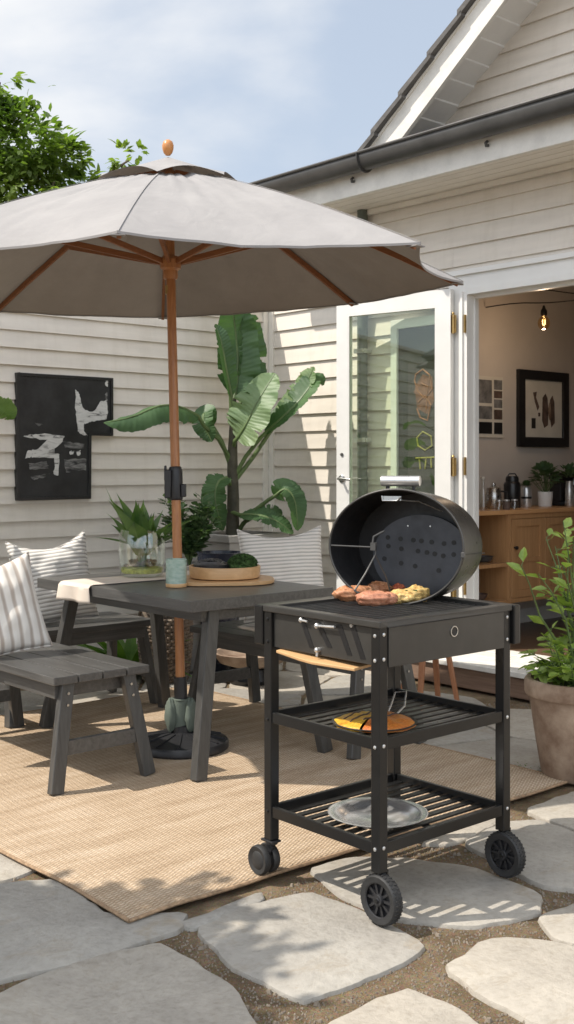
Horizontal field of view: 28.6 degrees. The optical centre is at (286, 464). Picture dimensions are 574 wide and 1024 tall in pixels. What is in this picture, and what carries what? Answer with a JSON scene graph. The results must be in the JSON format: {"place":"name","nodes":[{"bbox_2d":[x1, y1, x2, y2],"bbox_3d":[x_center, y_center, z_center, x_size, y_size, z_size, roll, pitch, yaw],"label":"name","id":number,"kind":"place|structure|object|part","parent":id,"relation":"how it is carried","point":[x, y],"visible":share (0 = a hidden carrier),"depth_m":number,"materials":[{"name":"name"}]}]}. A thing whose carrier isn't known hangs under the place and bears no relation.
{"place":"outdoors","nodes":[
{"label":"outdoors","id":0,"kind":"place"},
{"bbox_2d":[0,0,464,196],"label":"sky","id":1,"kind":"structure","parent":0,"point":[247,90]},
{"bbox_2d":[0,662,573,1023],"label":"patio paving","id":2,"kind":"structure","parent":0,"point":[80,958],"depth_m":3.08,"materials":[{"name":"grey stone"}]},
{"bbox_2d":[0,396,16,419],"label":"fig plant","id":3,"kind":"object","parent":2,"relation":"on","point":[8,408],"visible":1,"depth_m":5.88,"materials":[{"name":"green plant"}]},
{"bbox_2d":[77,638,194,676],"bbox_3d":[-1.034,1.196,6.957,1.153,0.540,0.950,0,0,0],"label":"plant","id":4,"kind":"object","parent":2,"relation":"on","point":[127,650],"visible":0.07,"depth_m":7.03,"materials":[{"name":"green plant"}]},
{"bbox_2d":[137,611,193,682],"bbox_3d":[-0.736,1.080,6.817,0.344,0.442,0.344,0,0,0],"label":"wicker basket","id":5,"kind":"object","parent":2,"relation":"on","point":[170,633],"visible":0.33,"depth_m":6.69,"materials":[{"name":"brown wicker"}]},
{"bbox_2d":[162,561,200,672],"bbox_3d":[-0.619,0.965,7.150,0.350,0.670,0.350,0,0,0],"label":"planter","id":6,"kind":"object","parent":2,"relation":"on","point":[196,636],"visible":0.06,"depth_m":7.01,"materials":[{"name":"wicker"}]},
{"bbox_2d":[157,491,220,564],"bbox_3d":[-0.615,0.405,7.172,0.438,0.475,0.362,0,0,0],"label":"leafy shrub","id":7,"kind":"object","parent":6,"relation":"on","point":[197,530],"visible":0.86,"depth_m":7.12,"materials":[{"name":"green plant"}]},
{"bbox_2d":[197,550,240,671],"bbox_3d":[-0.418,0.922,7.016,0.290,0.755,0.290,0,0,0],"label":"glazed pot","id":8,"kind":"object","parent":2,"relation":"on","point":[224,555],"visible":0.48,"depth_m":6.92,"materials":[{"name":"ceramic"}]},
{"bbox_2d":[192,530,288,619],"bbox_3d":[-0.353,0.882,7.699,0.520,0.835,0.528,0,0,-41],"label":"tall planter","id":9,"kind":"object","parent":2,"relation":"on","point":[220,540],"visible":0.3,"depth_m":7.47,"materials":[{"name":"concrete"}]},
{"bbox_2d":[104,313,325,534],"bbox_3d":[-0.500,-0.305,7.474,1.618,1.641,0.477,0,0,-27],"label":"banana plant","id":10,"kind":"object","parent":9,"relation":"in","point":[251,385],"visible":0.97,"depth_m":7.64,"materials":[{"name":"green plant"}]},
{"bbox_2d":[216,648,282,685],"bbox_3d":[-0.215,1.210,6.750,0.460,0.180,0.460,0,0,0],"label":"fire bowl","id":11,"kind":"object","parent":2,"relation":"on","point":[234,660],"visible":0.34,"depth_m":6.62,"materials":[{"name":"ceramic"}]},
{"bbox_2d":[0,685,567,922],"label":"jute rug","id":12,"kind":"object","parent":2,"relation":"on","point":[112,830],"visible":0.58,"depth_m":4.33,"materials":[{"name":"beige wicker"}]},
{"bbox_2d":[0,642,155,794],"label":"slatted bench","id":13,"kind":"object","parent":12,"relation":"on","point":[62,674],"visible":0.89,"depth_m":4.64,"materials":[{"name":"wood"}]},
{"bbox_2d":[0,551,52,655],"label":"striped pillow","id":14,"kind":"object","parent":13,"relation":"on","point":[22,626],"visible":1,"depth_m":4.90,"materials":[{"name":"white fabric"}]},
{"bbox_2d":[0,611,157,727],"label":"slatted bench","id":15,"kind":"object","parent":12,"relation":"on","point":[110,628],"visible":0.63,"depth_m":5.99,"materials":[{"name":"wood"}]},
{"bbox_2d":[5,530,98,622],"bbox_3d":[-1.242,0.607,5.960,0.427,0.478,0.185,-7,-11,-21],"label":"striped pillow","id":16,"kind":"object","parent":15,"relation":"on","point":[69,558],"visible":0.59,"depth_m":5.91,"materials":[{"name":"fabric"}]},
{"bbox_2d":[37,568,332,780],"bbox_3d":[-0.506,0.926,5.302,0.799,0.741,1.293,0,0,-41],"label":"dining table","id":17,"kind":"object","parent":12,"relation":"on","point":[209,607],"visible":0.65,"depth_m":4.92,"materials":[{"name":"grey wood"}]},
{"bbox_2d":[56,570,188,603],"bbox_3d":[-0.693,0.592,5.490,0.819,0.088,0.282,0,0,-41],"label":"table runner","id":18,"kind":"object","parent":17,"relation":"on","point":[76,590],"visible":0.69,"depth_m":5.28,"materials":[{"name":"fabric"}]},
{"bbox_2d":[96,491,193,577],"bbox_3d":[-0.721,0.324,5.580,0.406,0.445,0.481,0,0,30],"label":"glass vase","id":19,"kind":"object","parent":18,"relation":"on","point":[136,529],"visible":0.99,"depth_m":5.49,"materials":[{"name":"clear glass"}]},
{"bbox_2d":[166,558,186,587],"bbox_3d":[-0.501,0.490,5.100,0.097,0.125,0.097,0,0,0],"label":"ceramic cup","id":20,"kind":"object","parent":17,"relation":"on","point":[176,572],"visible":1,"depth_m":5.06,"materials":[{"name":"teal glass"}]},
{"bbox_2d":[187,575,274,585],"bbox_3d":[-0.312,0.544,5.310,0.504,0.017,0.400,0,0,-6],"label":"serving board","id":21,"kind":"object","parent":17,"relation":"on","point":[263,579],"visible":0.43,"depth_m":5.16,"materials":[{"name":"brown wood"}]},
{"bbox_2d":[189,553,260,580],"bbox_3d":[-0.294,0.477,5.330,0.340,0.118,0.340,0,0,0],"label":"wooden dish","id":22,"kind":"object","parent":21,"relation":"on","point":[241,566],"visible":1,"depth_m":5.24,"materials":[{"name":"brown wood"}]},
{"bbox_2d":[0,139,463,759],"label":"patio umbrella","id":23,"kind":"object","parent":12,"relation":"on","point":[170,239],"visible":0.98,"depth_m":5.22,"materials":[{"name":"beige fabric"}]},
{"bbox_2d":[164,697,195,732],"bbox_3d":[-0.483,1.148,5.136,0.151,0.184,0.109,0,0,0],"label":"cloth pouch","id":24,"kind":"object","parent":23,"relation":"attached to","point":[179,712],"visible":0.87,"depth_m":5.10,"materials":[{"name":"fabric"}]},
{"bbox_2d":[188,619,426,758],"bbox_3d":[0.059,1.065,5.532,0.491,0.461,1.235,0,0,-41],"label":"slatted bench","id":25,"kind":"object","parent":12,"relation":"on","point":[232,636],"visible":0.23,"depth_m":5.63,"materials":[{"name":"wood"}]},
{"bbox_2d":[238,623,254,631],"bbox_3d":[0.109,0.799,5.443,0.406,0.088,0.620,0,0,-41],"label":"seat pad","id":26,"kind":"object","parent":25,"relation":"on","point":[251,627],"visible":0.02,"depth_m":5.50,"materials":[{"name":"fabric"}]},
{"bbox_2d":[237,525,323,622],"bbox_3d":[-0.021,0.554,5.735,0.447,0.477,0.175,-2,-12,-14],"label":"striped pillow","id":27,"kind":"object","parent":26,"relation":"on","point":[295,559],"visible":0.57,"depth_m":5.69,"materials":[{"name":"fabric"}]},
{"bbox_2d":[248,476,525,926],"bbox_3d":[0.345,0.669,3.622,0.777,1.263,0.700,0,0,-41],"label":"grill cart","id":28,"kind":"object","parent":2,"relation":"on","point":[407,538],"visible":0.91,"depth_m":3.54,"materials":[{"name":"metal"}]},
{"bbox_2d":[276,649,370,670],"bbox_3d":[0.113,0.583,3.403,0.138,0.010,0.340,-7,7,-41],"label":"wooden board","id":29,"kind":"object","parent":28,"relation":"hanging from","point":[319,660],"visible":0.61,"depth_m":3.35,"materials":[{"name":"brown wood"}]},
{"bbox_2d":[332,585,374,601],"bbox_3d":[0.224,0.429,3.754,0.162,0.058,0.082,0,0,-20],"label":"chicken piece","id":30,"kind":"object","parent":28,"relation":"on","point":[345,593],"visible":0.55,"depth_m":3.72,"materials":[{"name":"food"}]},
{"bbox_2d":[332,712,417,731],"bbox_3d":[0.266,0.787,3.432,0.262,0.016,0.262,0,0,0],"label":"serving plate","id":31,"kind":"object","parent":28,"relation":"on","point":[366,720],"visible":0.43,"depth_m":3.38,"materials":[{"name":"metal"}]},
{"bbox_2d":[334,710,370,731],"bbox_3d":[0.211,0.775,3.457,0.125,0.030,0.237,0,0,27],"label":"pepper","id":32,"kind":"object","parent":31,"relation":"on","point":[354,720],"visible":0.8,"depth_m":3.40,"materials":[{"name":"yellow food"}]},
{"bbox_2d":[362,711,415,732],"bbox_3d":[0.324,0.774,3.409,0.126,0.031,0.240,0,0,23],"label":"roasted pepper","id":33,"kind":"object","parent":31,"relation":"on","point":[396,721],"visible":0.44,"depth_m":3.37,"materials":[{"name":"brown food"}]},
{"bbox_2d":[355,590,397,606],"bbox_3d":[0.289,0.431,3.623,0.142,0.053,0.072,0,0,-8],"label":"chicken piece","id":34,"kind":"object","parent":28,"relation":"on","point":[373,598],"visible":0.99,"depth_m":3.60,"materials":[{"name":"food"}]},
{"bbox_2d":[328,797,428,829],"bbox_3d":[0.278,1.076,3.449,0.308,0.029,0.308,0,0,0],"label":"metal plate","id":35,"kind":"object","parent":28,"relation":"on","point":[356,812],"visible":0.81,"depth_m":3.48,"materials":[{"name":"metal"}]},
{"bbox_2d":[368,581,393,591],"bbox_3d":[0.316,0.429,3.879,0.106,0.058,0.063,0,0,-15],"label":"chicken piece","id":36,"kind":"object","parent":28,"relation":"on","point":[379,585],"visible":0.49,"depth_m":3.86,"materials":[{"name":"brown food"}]},
{"bbox_2d":[388,691,406,712],"bbox_3d":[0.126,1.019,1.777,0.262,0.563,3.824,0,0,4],"label":"wire lifter","id":37,"kind":"object","parent":28,"relation":"on","point":[395,692],"visible":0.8,"depth_m":3.64,"materials":[{"name":"metal"}]},
{"bbox_2d":[391,583,404,590],"bbox_3d":[0.412,0.432,3.905,0.106,0.046,0.046,0,0,-3],"label":"chicken piece","id":38,"kind":"object","parent":28,"relation":"on","point":[398,586],"visible":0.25,"depth_m":3.89,"materials":[{"name":"brown food"}]},
{"bbox_2d":[391,584,430,603],"bbox_3d":[0.397,0.429,3.689,0.184,0.067,0.091,0,0,-35],"label":"chicken piece","id":39,"kind":"object","parent":28,"relation":"on","point":[414,592],"visible":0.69,"depth_m":3.66,"materials":[{"name":"yellow food"}]},
{"bbox_2d":[401,657,459,710],"bbox_3d":[0.762,1.082,6.050,0.310,0.438,0.310,0,0,-20],"label":"wooden stool","id":40,"kind":"object","parent":2,"relation":"on","point":[421,674],"visible":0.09,"depth_m":5.98,"materials":[{"name":"brown wood"}]},
{"bbox_2d":[524,673,573,783],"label":"terracotta pot","id":41,"kind":"object","parent":2,"relation":"on","point":[552,706],"visible":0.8,"depth_m":4.59,"materials":[{"name":"ceramic"}]},
{"bbox_2d":[507,517,573,663],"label":"garden shrub","id":42,"kind":"object","parent":41,"relation":"on","point":[566,599],"visible":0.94,"depth_m":4.64,"materials":[{"name":"green plant"}]},
{"bbox_2d":[518,631,573,686],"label":"ground plant","id":43,"kind":"object","parent":41,"relation":"on","point":[554,668],"visible":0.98,"depth_m":4.69,"materials":[{"name":"green plant"}]},
{"bbox_2d":[0,661,573,1023],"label":"ground","id":44,"kind":"structure","parent":0,"point":[277,884],"depth_m":3.15,"materials":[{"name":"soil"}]},
{"bbox_2d":[0,71,148,203],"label":"garden tree","id":45,"kind":"object","parent":44,"relation":"on","point":[26,164],"visible":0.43,"depth_m":11.47,"materials":[{"name":"green plant"}]},
{"bbox_2d":[0,312,267,651],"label":"garden wall","id":46,"kind":"structure","parent":44,"relation":"on","point":[129,356],"depth_m":7.58,"materials":[{"name":"paint"}]},
{"bbox_2d":[14,372,112,500],"bbox_3d":[-1.432,-0.175,7.280,0.705,0.804,0.038,0,0,-41],"label":"wall painting","id":47,"kind":"object","parent":46,"relation":"attached to","point":[59,420],"depth_m":7.23,"materials":[{"name":"black paint"}]},
{"bbox_2d":[247,0,573,700],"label":"house","id":48,"kind":"structure","parent":0,"point":[459,163],"depth_m":7.04,"materials":[{"name":"paint"}]},
{"bbox_2d":[337,288,455,596],"bbox_3d":[0.681,0.025,7.262,0.895,2.240,0.100,0,0,38],"label":"glazed door","id":49,"kind":"structure","parent":48,"relation":"in","point":[442,300],"depth_m":7.11,"materials":[{"name":"white paint"}]},
{"bbox_2d":[391,315,434,494],"bbox_3d":[0.841,-0.031,7.287,0.071,1.843,0.493,0,0,-41],"label":"window","id":50,"kind":"structure","parent":48,"relation":"in","point":[412,339],"depth_m":7.38,"materials":[{"name":"clear glass"}]},
{"bbox_2d":[408,361,434,479],"bbox_3d":[0.887,-0.280,7.218,0.019,0.760,0.300,0,0,-41],"label":"chalk poster","id":51,"kind":"object","parent":48,"relation":"attached to","point":[421,419],"visible":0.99,"depth_m":7.24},
{"bbox_2d":[479,376,502,437],"bbox_3d":[1.416,-0.405,7.935,0.330,0.430,0.014,0,0,-41],"label":"photo poster","id":52,"kind":"object","parent":48,"relation":"attached to","point":[490,407],"visible":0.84,"depth_m":7.95,"materials":[{"name":"paper"}]},
{"bbox_2d":[479,505,573,602],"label":"sideboard","id":53,"kind":"object","parent":48,"relation":"on","point":[507,536],"visible":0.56,"depth_m":7.54,"materials":[{"name":"brown wood"}]},
{"bbox_2d":[479,593,487,599],"bbox_3d":[1.255,0.871,7.414,0.132,0.040,0.131,0,0,0],"label":"bowl","id":54,"kind":"object","parent":53,"relation":"on","point":[482,596],"visible":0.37,"depth_m":7.37,"materials":[{"name":"brown"}]},
{"bbox_2d":[480,555,493,561],"bbox_3d":[1.300,0.625,7.453,0.132,0.040,0.131,0,0,0],"label":"bowl","id":55,"kind":"object","parent":53,"relation":"on","point":[486,558],"visible":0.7,"depth_m":7.41,"materials":[{"name":"ceramic"}]},
{"bbox_2d":[485,483,507,508],"bbox_3d":[1.409,0.211,7.609,0.142,0.176,0.111,0,0,32],"label":"steel kettle","id":56,"kind":"object","parent":53,"relation":"on","point":[493,492],"visible":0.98,"depth_m":7.58,"materials":[{"name":"silver metal"}]},
{"bbox_2d":[503,499,509,509],"bbox_3d":[1.458,0.266,7.486,0.052,0.067,0.052,0,0,0],"label":"glass jar","id":57,"kind":"object","parent":53,"relation":"on","point":[506,504],"visible":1,"depth_m":7.46,"materials":[{"name":"brown"}]},
{"bbox_2d":[504,473,520,507],"bbox_3d":[1.555,0.180,7.784,0.116,0.240,0.116,0,0,0],"label":"black canister","id":58,"kind":"object","parent":53,"relation":"on","point":[512,486],"visible":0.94,"depth_m":7.74,"materials":[{"name":"paint"}]},
{"bbox_2d":[521,480,531,506],"bbox_3d":[1.675,0.203,7.888,0.097,0.193,0.096,0,0,0],"label":"patterned bottle","id":59,"kind":"object","parent":53,"relation":"on","point":[526,496],"visible":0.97,"depth_m":7.86,"materials":[{"name":"metal"}]},
{"bbox_3d":[1.621,0.623,7.542,0.360,0.523,0.044,0,0,-41],"label":"cabinet door","id":60,"kind":"part","parent":53,"relation":"part of","materials":[{"name":"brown wood"}]},
{"bbox_2d":[528,460,563,506],"bbox_3d":[1.842,0.132,8.042,0.274,0.335,0.264,0,0,0],"label":"white pot plant","id":61,"kind":"object","parent":53,"relation":"on","point":[545,497],"visible":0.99,"depth_m":8.00,"materials":[{"name":"green plant"}]},
{"bbox_3d":[1.895,0.623,7.786,0.360,0.523,0.044,0,0,-41],"label":"cabinet door","id":62,"kind":"part","parent":53,"relation":"part of","materials":[{"name":"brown wood"}]},
{"bbox_2d":[555,462,573,505],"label":"tall vase","id":63,"kind":"object","parent":53,"relation":"on","point":[569,488],"visible":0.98,"depth_m":8.03,"materials":[{"name":"metal"}]},
{"bbox_2d":[486,289,573,324],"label":"string light","id":64,"kind":"object","parent":48,"relation":"hanging from","point":[543,311],"visible":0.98,"depth_m":7.58,"materials":[{"name":"black paint"}]},
{"bbox_2d":[516,369,568,446],"bbox_3d":[1.899,-0.410,8.350,0.613,0.566,0.030,0,0,-41],"label":"framed print","id":65,"kind":"object","parent":48,"relation":"attached to","point":[542,408],"visible":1,"depth_m":8.34,"materials":[{"name":"black paint"}]},
{"bbox_2d":[549,472,573,505],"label":"potted plant","id":66,"kind":"object","parent":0,"point":[558,491],"visible":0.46,"depth_m":8.18,"materials":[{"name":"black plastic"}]}
]}

